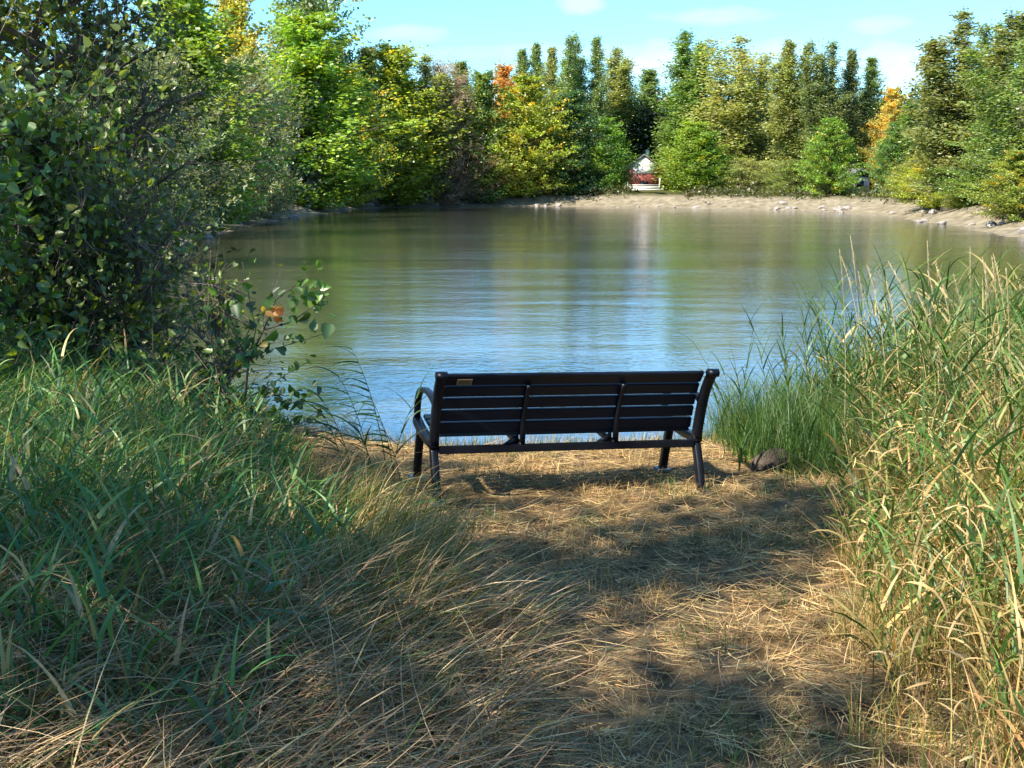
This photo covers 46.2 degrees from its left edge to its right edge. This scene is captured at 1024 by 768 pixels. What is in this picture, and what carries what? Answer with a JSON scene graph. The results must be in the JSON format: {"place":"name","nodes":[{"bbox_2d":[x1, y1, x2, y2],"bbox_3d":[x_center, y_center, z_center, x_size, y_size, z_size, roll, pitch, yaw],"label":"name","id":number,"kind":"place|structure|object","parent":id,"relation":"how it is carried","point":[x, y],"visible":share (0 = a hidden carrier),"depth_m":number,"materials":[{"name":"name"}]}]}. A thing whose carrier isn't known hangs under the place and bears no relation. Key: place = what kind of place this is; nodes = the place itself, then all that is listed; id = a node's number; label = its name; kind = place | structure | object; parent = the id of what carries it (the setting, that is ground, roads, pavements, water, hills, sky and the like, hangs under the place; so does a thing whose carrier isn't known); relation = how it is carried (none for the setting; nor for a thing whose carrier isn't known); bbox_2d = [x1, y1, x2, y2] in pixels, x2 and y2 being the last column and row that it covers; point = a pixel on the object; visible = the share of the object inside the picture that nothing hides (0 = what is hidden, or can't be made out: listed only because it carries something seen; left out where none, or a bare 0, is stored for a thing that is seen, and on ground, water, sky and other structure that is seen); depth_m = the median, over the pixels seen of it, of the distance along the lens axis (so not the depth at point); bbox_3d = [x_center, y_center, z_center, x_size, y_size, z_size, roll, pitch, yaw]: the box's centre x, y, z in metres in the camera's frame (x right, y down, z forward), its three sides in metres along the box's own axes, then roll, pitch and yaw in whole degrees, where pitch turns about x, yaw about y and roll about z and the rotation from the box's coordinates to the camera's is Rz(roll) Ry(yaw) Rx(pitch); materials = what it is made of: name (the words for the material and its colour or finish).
{"place":"outdoors","nodes":[
{"label":"outdoors","id":0,"kind":"place"},
{"bbox_2d":[0,301,450,767],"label":"tall grass","id":1,"kind":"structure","parent":0,"point":[245,519],"depth_m":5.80,"materials":[{"name":"green plant"}]},
{"bbox_2d":[261,404,741,448],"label":"shore","id":2,"kind":"structure","parent":0,"point":[530,437],"depth_m":10.27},
{"bbox_2d":[0,0,1023,144],"label":"sky","id":3,"kind":"structure","parent":0,"point":[481,33],"materials":[{"name":"blue"}]},
{"bbox_2d":[24,183,1023,767],"bbox_3d":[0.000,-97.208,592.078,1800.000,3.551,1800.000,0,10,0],"label":"ground","id":4,"kind":"structure","parent":0,"point":[874,205],"depth_m":5.94,"materials":[{"name":"soil"}]},
{"bbox_2d":[0,67,109,398],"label":"shrub","id":5,"kind":"object","parent":4,"relation":"on","point":[12,172],"visible":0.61,"depth_m":8.37,"materials":[{"name":"green plant"}]},
{"bbox_2d":[0,24,194,381],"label":"shrub","id":6,"kind":"object","parent":4,"relation":"on","point":[42,144],"visible":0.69,"depth_m":9.86,"materials":[{"name":"green plant"}]},
{"bbox_2d":[0,0,225,340],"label":"aspen tree","id":7,"kind":"object","parent":4,"relation":"on","point":[45,13],"visible":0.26,"depth_m":12.03,"materials":[{"name":"green plant"}]},
{"bbox_2d":[17,27,265,263],"bbox_3d":[-11.926,-7.047,36.127,7.365,7.198,7.899,6,11,31],"label":"willow tree","id":8,"kind":"object","parent":4,"relation":"on","point":[183,150],"visible":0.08,"depth_m":36.12,"materials":[{"name":"green plant"}]},
{"bbox_2d":[33,121,250,392],"bbox_3d":[-3.014,-0.714,10.283,2.093,2.975,2.116,9,13,42],"label":"shrub","id":9,"kind":"object","parent":4,"relation":"on","point":[137,253],"visible":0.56,"depth_m":10.08,"materials":[{"name":"green plant"}]},
{"bbox_2d":[27,0,261,368],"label":"aspen tree","id":10,"kind":"object","parent":4,"relation":"on","point":[140,130],"visible":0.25,"depth_m":12.75,"materials":[{"name":"green plant"}]},
{"bbox_2d":[98,154,226,259],"bbox_3d":[-11.632,-5.396,36.639,6.367,3.585,6.682,1,10,3],"label":"shrub","id":11,"kind":"object","parent":4,"relation":"on","point":[188,200],"visible":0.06,"depth_m":36.38,"materials":[{"name":"green plant"}]},
{"bbox_2d":[86,38,273,231],"bbox_3d":[-16.552,-11.448,55.712,10.546,9.043,9.834,9,13,41],"label":"willow tree","id":12,"kind":"object","parent":4,"relation":"on","point":[196,106],"visible":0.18,"depth_m":55.19,"materials":[{"name":"green plant"}]},
{"bbox_2d":[159,153,249,232],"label":"shrub","id":13,"kind":"object","parent":4,"relation":"on","point":[194,173],"visible":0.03,"depth_m":54.81,"materials":[{"name":"green plant"}]},
{"bbox_2d":[115,0,321,232],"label":"broadleaf tree","id":14,"kind":"object","parent":4,"relation":"on","point":[201,21],"visible":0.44,"depth_m":56.39,"materials":[{"name":"green plant"}]},
{"bbox_2d":[155,236,300,411],"bbox_3d":[-2.311,-0.259,9.719,1.250,1.876,1.013,-6,11,-31],"label":"shrub","id":15,"kind":"object","parent":4,"relation":"on","point":[232,367],"visible":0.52,"depth_m":9.60,"materials":[{"name":"green plant"}]},
{"bbox_2d":[208,0,303,207],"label":"broadleaf tree","id":16,"kind":"object","parent":4,"relation":"on","point":[240,8],"visible":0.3,"depth_m":80.63,"materials":[{"name":"yellow plant"}]},
{"bbox_2d":[215,549,300,642],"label":"reed","id":17,"kind":"object","parent":4,"relation":"on","point":[270,586],"visible":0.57,"depth_m":4.63,"materials":[{"name":"green plant"}]},
{"bbox_2d":[182,246,336,438],"bbox_3d":[-1.757,-0.157,8.438,1.356,1.579,0.285,5,11,26],"label":"poplar sapling","id":18,"kind":"object","parent":4,"relation":"on","point":[309,298],"visible":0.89,"depth_m":8.38,"materials":[{"name":"green plant"}]},
{"bbox_2d":[211,48,331,219],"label":"willow tree","id":19,"kind":"object","parent":4,"relation":"on","point":[248,91],"visible":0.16,"depth_m":74.17,"materials":[{"name":"green plant"}]},
{"bbox_2d":[242,76,310,217],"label":"willow tree","id":20,"kind":"object","parent":4,"relation":"on","point":[284,189],"visible":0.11,"depth_m":82.44,"materials":[{"name":"green plant"}]},
{"bbox_2d":[262,583,371,697],"bbox_3d":[-0.743,1.001,4.308,0.469,0.527,0.253,0,10,0],"label":"reed","id":21,"kind":"object","parent":4,"relation":"on","point":[303,618],"visible":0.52,"depth_m":4.32,"materials":[{"name":"green plant"}]},
{"bbox_2d":[292,388,356,494],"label":"reed","id":22,"kind":"object","parent":4,"relation":"on","point":[322,407],"visible":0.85,"depth_m":8.13,"materials":[{"name":"green plant"}]},
{"bbox_2d":[0,446,651,767],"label":"flattened grass","id":23,"kind":"structure","parent":4,"relation":"on","point":[40,745],"depth_m":4.08,"materials":[{"name":"plant"}]},
{"bbox_2d":[251,0,407,153],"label":"broadleaf tree","id":24,"kind":"object","parent":4,"relation":"on","point":[312,6],"visible":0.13,"depth_m":117.20,"materials":[{"name":"green plant"}]},
{"bbox_2d":[319,413,377,485],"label":"reed","id":25,"kind":"object","parent":4,"relation":"on","point":[355,428],"visible":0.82,"depth_m":8.02,"materials":[{"name":"green plant"}]},
{"bbox_2d":[260,2,441,210],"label":"maple tree","id":26,"kind":"object","parent":4,"relation":"on","point":[318,63],"visible":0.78,"depth_m":101.90,"materials":[{"name":"green plant"}]},
{"bbox_2d":[321,346,387,474],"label":"reed","id":27,"kind":"object","parent":4,"relation":"on","point":[363,388],"visible":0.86,"depth_m":8.72,"materials":[{"name":"green plant"}]},
{"bbox_2d":[327,390,395,486],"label":"reed","id":28,"kind":"object","parent":4,"relation":"on","point":[370,417],"visible":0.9,"depth_m":8.45,"materials":[{"name":"green plant"}]},
{"bbox_2d":[325,62,417,206],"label":"maple tree","id":29,"kind":"object","parent":4,"relation":"on","point":[363,195],"visible":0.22,"depth_m":115.96,"materials":[{"name":"green plant"}]},
{"bbox_2d":[193,409,558,757],"bbox_3d":[-0.712,0.729,6.160,1.690,0.774,4.755,-3,10,-19],"label":"grass fringe","id":30,"kind":"object","parent":4,"relation":"on","point":[406,522],"depth_m":5.78,"materials":[{"name":"plant"}]},
{"bbox_2d":[343,44,419,206],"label":"broadleaf tree","id":31,"kind":"object","parent":4,"relation":"on","point":[368,52],"visible":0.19,"depth_m":120.11,"materials":[{"name":"green plant"}]},
{"bbox_2d":[366,368,430,494],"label":"reed","id":32,"kind":"object","parent":4,"relation":"on","point":[406,441],"visible":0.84,"depth_m":8.15,"materials":[{"name":"green plant"}]},
{"bbox_2d":[233,409,581,764],"bbox_3d":[-0.554,0.761,5.998,1.783,0.736,5.779,-2,10,-13],"label":"grass fringe","id":33,"kind":"object","parent":4,"relation":"on","point":[382,499],"depth_m":5.83,"materials":[{"name":"plant"}]},
{"bbox_2d":[353,39,483,205],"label":"broadleaf tree","id":34,"kind":"object","parent":4,"relation":"on","point":[399,64],"visible":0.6,"depth_m":122.28,"materials":[{"name":"green plant"}]},
{"bbox_2d":[402,52,470,204],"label":"broadleaf tree","id":35,"kind":"object","parent":4,"relation":"on","point":[425,69],"visible":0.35,"depth_m":125.85,"materials":[{"name":"green plant"}]},
{"bbox_2d":[407,53,497,204],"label":"bare tree","id":36,"kind":"object","parent":4,"relation":"on","point":[445,200],"visible":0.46,"depth_m":127.25,"materials":[{"name":"brown plant"}]},
{"bbox_2d":[437,60,475,175],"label":"tree","id":37,"kind":"object","parent":4,"relation":"on","point":[462,66],"visible":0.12,"depth_m":141.42,"materials":[{"name":"green plant"}]},
{"bbox_2d":[423,124,535,202],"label":"bare shrub","id":38,"kind":"object","parent":4,"relation":"on","point":[472,191],"visible":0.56,"depth_m":128.19,"materials":[{"name":"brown plant"}]},
{"bbox_2d":[444,66,534,202],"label":"broadleaf tree","id":39,"kind":"object","parent":4,"relation":"on","point":[484,88],"visible":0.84,"depth_m":128.21,"materials":[{"name":"green plant"}]},
{"bbox_2d":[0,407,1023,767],"bbox_3d":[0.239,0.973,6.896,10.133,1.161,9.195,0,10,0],"label":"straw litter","id":40,"kind":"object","parent":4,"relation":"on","point":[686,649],"visible":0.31,"depth_m":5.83,"materials":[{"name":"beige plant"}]},
{"bbox_2d":[491,59,543,192],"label":"turning tree","id":41,"kind":"object","parent":4,"relation":"on","point":[503,73],"visible":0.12,"depth_m":137.44,"materials":[{"name":"orange plant"}]},
{"bbox_2d":[511,47,537,187],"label":"poplar tree","id":42,"kind":"object","parent":4,"relation":"on","point":[524,65],"visible":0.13,"depth_m":147.21,"materials":[{"name":"green plant"}]},
{"bbox_2d":[462,72,589,197],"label":"maple tree","id":43,"kind":"object","parent":4,"relation":"on","point":[528,89],"visible":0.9,"depth_m":129.78,"materials":[{"name":"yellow plant"}]},
{"bbox_2d":[524,42,550,185],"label":"poplar tree","id":44,"kind":"object","parent":4,"relation":"on","point":[535,49],"visible":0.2,"depth_m":147.14,"materials":[{"name":"green plant"}]},
{"bbox_2d":[531,45,561,190],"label":"poplar tree","id":45,"kind":"object","parent":4,"relation":"on","point":[551,60],"visible":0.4,"depth_m":145.44,"materials":[{"name":"green plant"}]},
{"bbox_2d":[75,77,1022,217],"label":"woodland","id":46,"kind":"object","parent":4,"relation":"on","point":[641,127],"visible":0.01,"depth_m":150.24,"materials":[{"name":"green plant"}]},
{"bbox_2d":[408,369,719,506],"bbox_3d":[0.341,0.290,8.422,1.990,0.907,0.899,-1,9,-15],"label":"bench","id":47,"kind":"object","parent":4,"relation":"on","point":[459,402],"visible":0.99,"depth_m":8.17,"materials":[{"name":"metal"}]},
{"bbox_2d":[545,31,598,172],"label":"poplar tree","id":48,"kind":"object","parent":4,"relation":"on","point":[572,73],"visible":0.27,"depth_m":142.77,"materials":[{"name":"green plant"}]},
{"bbox_2d":[528,89,626,195],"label":"maple tree","id":49,"kind":"object","parent":4,"relation":"on","point":[582,135],"visible":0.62,"depth_m":132.83,"materials":[{"name":"green plant"}]},
{"bbox_2d":[580,34,624,170],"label":"poplar tree","id":50,"kind":"object","parent":4,"relation":"on","point":[596,88],"visible":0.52,"depth_m":143.43,"materials":[{"name":"green plant"}]},
{"bbox_2d":[565,115,648,193],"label":"young maple","id":51,"kind":"object","parent":4,"relation":"on","point":[612,163],"visible":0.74,"depth_m":133.59,"materials":[{"name":"green plant"}]},
{"bbox_2d":[591,44,652,188],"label":"poplar tree","id":52,"kind":"object","parent":4,"relation":"on","point":[619,74],"visible":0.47,"depth_m":150.26,"materials":[{"name":"green plant"}]},
{"bbox_2d":[622,150,664,190],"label":"cabin","id":53,"kind":"object","parent":4,"relation":"on","point":[644,179],"visible":0.65,"depth_m":147.69,"materials":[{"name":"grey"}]},
{"bbox_2d":[273,178,1022,215],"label":"undergrowth","id":54,"kind":"object","parent":4,"relation":"on","point":[742,192],"visible":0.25,"depth_m":121.92,"materials":[{"name":"green plant"}]},
{"bbox_2d":[631,68,669,158],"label":"poplar tree","id":55,"kind":"object","parent":4,"relation":"on","point":[648,80],"visible":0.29,"depth_m":158.89,"materials":[{"name":"green plant"}]},
{"bbox_2d":[642,28,726,190],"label":"poplar tree","id":56,"kind":"object","parent":4,"relation":"on","point":[680,89],"visible":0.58,"depth_m":144.03,"materials":[{"name":"green plant"}]},
{"bbox_2d":[649,119,757,193],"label":"young maple","id":57,"kind":"object","parent":4,"relation":"on","point":[690,132],"visible":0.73,"depth_m":132.09,"materials":[{"name":"green plant"}]},
{"bbox_2d":[666,129,741,192],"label":"young maple","id":58,"kind":"object","parent":4,"relation":"on","point":[718,161],"visible":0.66,"depth_m":131.72,"materials":[{"name":"green plant"}]},
{"bbox_2d":[668,32,802,192],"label":"poplar tree","id":59,"kind":"object","parent":4,"relation":"on","point":[740,119],"visible":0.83,"depth_m":135.83,"materials":[{"name":"green plant"}]},
{"bbox_2d":[730,416,755,474],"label":"reed","id":60,"kind":"object","parent":4,"relation":"on","point":[740,455],"visible":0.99,"depth_m":8.82,"materials":[{"name":"green plant"}]},
{"bbox_2d":[711,157,780,192],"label":"shrub","id":61,"kind":"object","parent":4,"relation":"on","point":[748,172],"visible":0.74,"depth_m":130.72,"materials":[{"name":"green plant"}]},
{"bbox_2d":[736,59,777,187],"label":"poplar tree","id":62,"kind":"object","parent":4,"relation":"on","point":[760,136],"visible":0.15,"depth_m":141.81,"materials":[{"name":"green plant"}]},
{"bbox_2d":[751,448,799,471],"bbox_3d":[1.978,0.594,8.975,0.368,0.228,0.201,0,10,0],"label":"stone","id":63,"kind":"object","parent":4,"relation":"on","point":[762,460],"visible":0.59,"depth_m":8.93,"materials":[{"name":"grey stone"}]},
{"bbox_2d":[749,37,819,187],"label":"poplar tree","id":64,"kind":"object","parent":4,"relation":"on","point":[784,84],"visible":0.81,"depth_m":130.13,"materials":[{"name":"green plant"}]},
{"bbox_2d":[752,159,830,195],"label":"shrub","id":65,"kind":"object","parent":4,"relation":"on","point":[789,178],"visible":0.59,"depth_m":123.69,"materials":[{"name":"green plant"}]},
{"bbox_2d":[771,340,811,418],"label":"reed","id":66,"kind":"object","parent":4,"relation":"on","point":[786,376],"visible":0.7,"depth_m":9.61,"materials":[{"name":"green plant"}]},
{"bbox_2d":[781,38,860,188],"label":"poplar tree","id":67,"kind":"object","parent":4,"relation":"on","point":[822,101],"visible":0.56,"depth_m":125.67,"materials":[{"name":"green plant"}]},
{"bbox_2d":[800,284,849,414],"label":"reed","id":68,"kind":"object","parent":4,"relation":"on","point":[826,351],"visible":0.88,"depth_m":9.33,"materials":[{"name":"green plant"}]},
{"bbox_2d":[785,116,873,196],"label":"maple tree","id":69,"kind":"object","parent":4,"relation":"on","point":[818,152],"visible":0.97,"depth_m":115.15,"materials":[{"name":"green plant"}]},
{"bbox_2d":[691,348,992,479],"bbox_3d":[2.572,0.362,9.860,2.283,1.303,3.450,0,10,0],"label":"waterside clump","id":70,"kind":"object","parent":4,"relation":"on","point":[771,426],"visible":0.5,"depth_m":9.18,"materials":[{"name":"green plant"}]},
{"bbox_2d":[835,312,866,410],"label":"reed","id":71,"kind":"object","parent":4,"relation":"on","point":[854,381],"visible":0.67,"depth_m":9.06,"materials":[{"name":"green plant"}]},
{"bbox_2d":[820,273,884,414],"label":"reed","id":72,"kind":"object","parent":4,"relation":"on","point":[855,346],"visible":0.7,"depth_m":8.82,"materials":[{"name":"green plant"}]},
{"bbox_2d":[835,47,873,178],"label":"poplar tree","id":73,"kind":"object","parent":4,"relation":"on","point":[849,73],"visible":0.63,"depth_m":128.21,"materials":[{"name":"green plant"}]},
{"bbox_2d":[834,168,881,193],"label":"hut","id":74,"kind":"object","parent":4,"relation":"on","point":[865,176],"visible":0.31,"depth_m":120.42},
{"bbox_2d":[851,56,888,188],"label":"poplar tree","id":75,"kind":"object","parent":4,"relation":"on","point":[871,83],"visible":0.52,"depth_m":129.93,"materials":[{"name":"green plant"}]},
{"bbox_2d":[855,85,913,187],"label":"turning tree","id":76,"kind":"object","parent":4,"relation":"on","point":[892,98],"visible":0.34,"depth_m":126.63,"materials":[{"name":"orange plant"}]},
{"bbox_2d":[857,121,916,194],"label":"maple tree","id":77,"kind":"object","parent":4,"relation":"on","point":[886,152],"visible":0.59,"depth_m":109.42,"materials":[{"name":"green plant"}]},
{"bbox_2d":[871,243,912,401],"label":"reed","id":78,"kind":"object","parent":4,"relation":"on","point":[892,341],"visible":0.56,"depth_m":8.65,"materials":[{"name":"green plant"}]},
{"bbox_2d":[762,245,1023,767],"bbox_3d":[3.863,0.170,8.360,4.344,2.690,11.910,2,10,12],"label":"reed bed","id":79,"kind":"object","parent":4,"relation":"on","point":[923,327],"visible":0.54,"depth_m":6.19,"materials":[{"name":"green plant"}]},
{"bbox_2d":[870,256,920,420],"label":"reed","id":80,"kind":"object","parent":4,"relation":"on","point":[897,327],"visible":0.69,"depth_m":8.28,"materials":[{"name":"green plant"}]},
{"bbox_2d":[869,99,926,188],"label":"maple tree","id":81,"kind":"object","parent":4,"relation":"on","point":[904,118],"visible":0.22,"depth_m":109.10,"materials":[{"name":"green plant"}]},
{"bbox_2d":[872,160,927,197],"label":"shrub","id":82,"kind":"object","parent":4,"relation":"on","point":[900,172],"visible":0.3,"depth_m":99.28,"materials":[{"name":"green plant"}]},
{"bbox_2d":[893,253,929,450],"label":"reed","id":83,"kind":"object","parent":4,"relation":"on","point":[915,340],"visible":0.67,"depth_m":7.74,"materials":[{"name":"green plant"}]},
{"bbox_2d":[884,147,941,208],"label":"shrub","id":84,"kind":"object","parent":4,"relation":"on","point":[915,171],"visible":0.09,"depth_m":90.76,"materials":[{"name":"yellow plant"}]},
{"bbox_2d":[911,273,964,465],"bbox_3d":[2.625,0.020,7.498,0.390,1.453,0.124,-3,10,-19],"label":"reed","id":85,"kind":"object","parent":4,"relation":"on","point":[929,303],"visible":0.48,"depth_m":7.40,"materials":[{"name":"green plant"}]},
{"bbox_2d":[917,262,982,487],"bbox_3d":[2.539,0.036,7.081,0.451,1.540,0.185,0,10,0],"label":"reed","id":86,"kind":"object","parent":4,"relation":"on","point":[929,292],"visible":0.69,"depth_m":7.01,"materials":[{"name":"green plant"}]},
{"bbox_2d":[923,178,980,208],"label":"shrub","id":87,"kind":"object","parent":4,"relation":"on","point":[954,204],"visible":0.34,"depth_m":81.00,"materials":[{"name":"green plant"}]},
{"bbox_2d":[886,6,1023,210],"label":"poplar tree","id":88,"kind":"object","parent":4,"relation":"on","point":[943,94],"visible":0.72,"depth_m":82.89,"materials":[{"name":"green plant"}]},
{"bbox_2d":[908,117,1016,203],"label":"broadleaf tree","id":89,"kind":"object","parent":4,"relation":"on","point":[971,170],"visible":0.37,"depth_m":78.42,"materials":[{"name":"green plant"}]},
{"bbox_2d":[915,392,1021,637],"bbox_3d":[1.923,0.575,5.129,0.535,1.078,0.213,5,11,27],"label":"reed","id":90,"kind":"object","parent":4,"relation":"on","point":[954,463],"visible":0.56,"depth_m":5.10,"materials":[{"name":"green plant"}]},
{"bbox_2d":[934,37,1023,208],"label":"poplar tree","id":91,"kind":"object","parent":4,"relation":"on","point":[1016,142],"visible":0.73,"depth_m":71.82,"materials":[{"name":"green plant"}]},
{"bbox_2d":[951,149,1023,222],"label":"shrub","id":92,"kind":"object","parent":4,"relation":"on","point":[1013,202],"visible":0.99,"depth_m":64.83,"materials":[{"name":"green plant"}]},
{"bbox_2d":[966,19,1023,169],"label":"poplar tree","id":93,"kind":"object","parent":4,"relation":"on","point":[985,35],"visible":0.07,"depth_m":87.73,"materials":[{"name":"green plant"}]},
{"bbox_2d":[146,206,1023,447],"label":"water","id":94,"kind":"structure","parent":0,"point":[414,296],"depth_m":29.99,"materials":[{"name":"blue liquid"}]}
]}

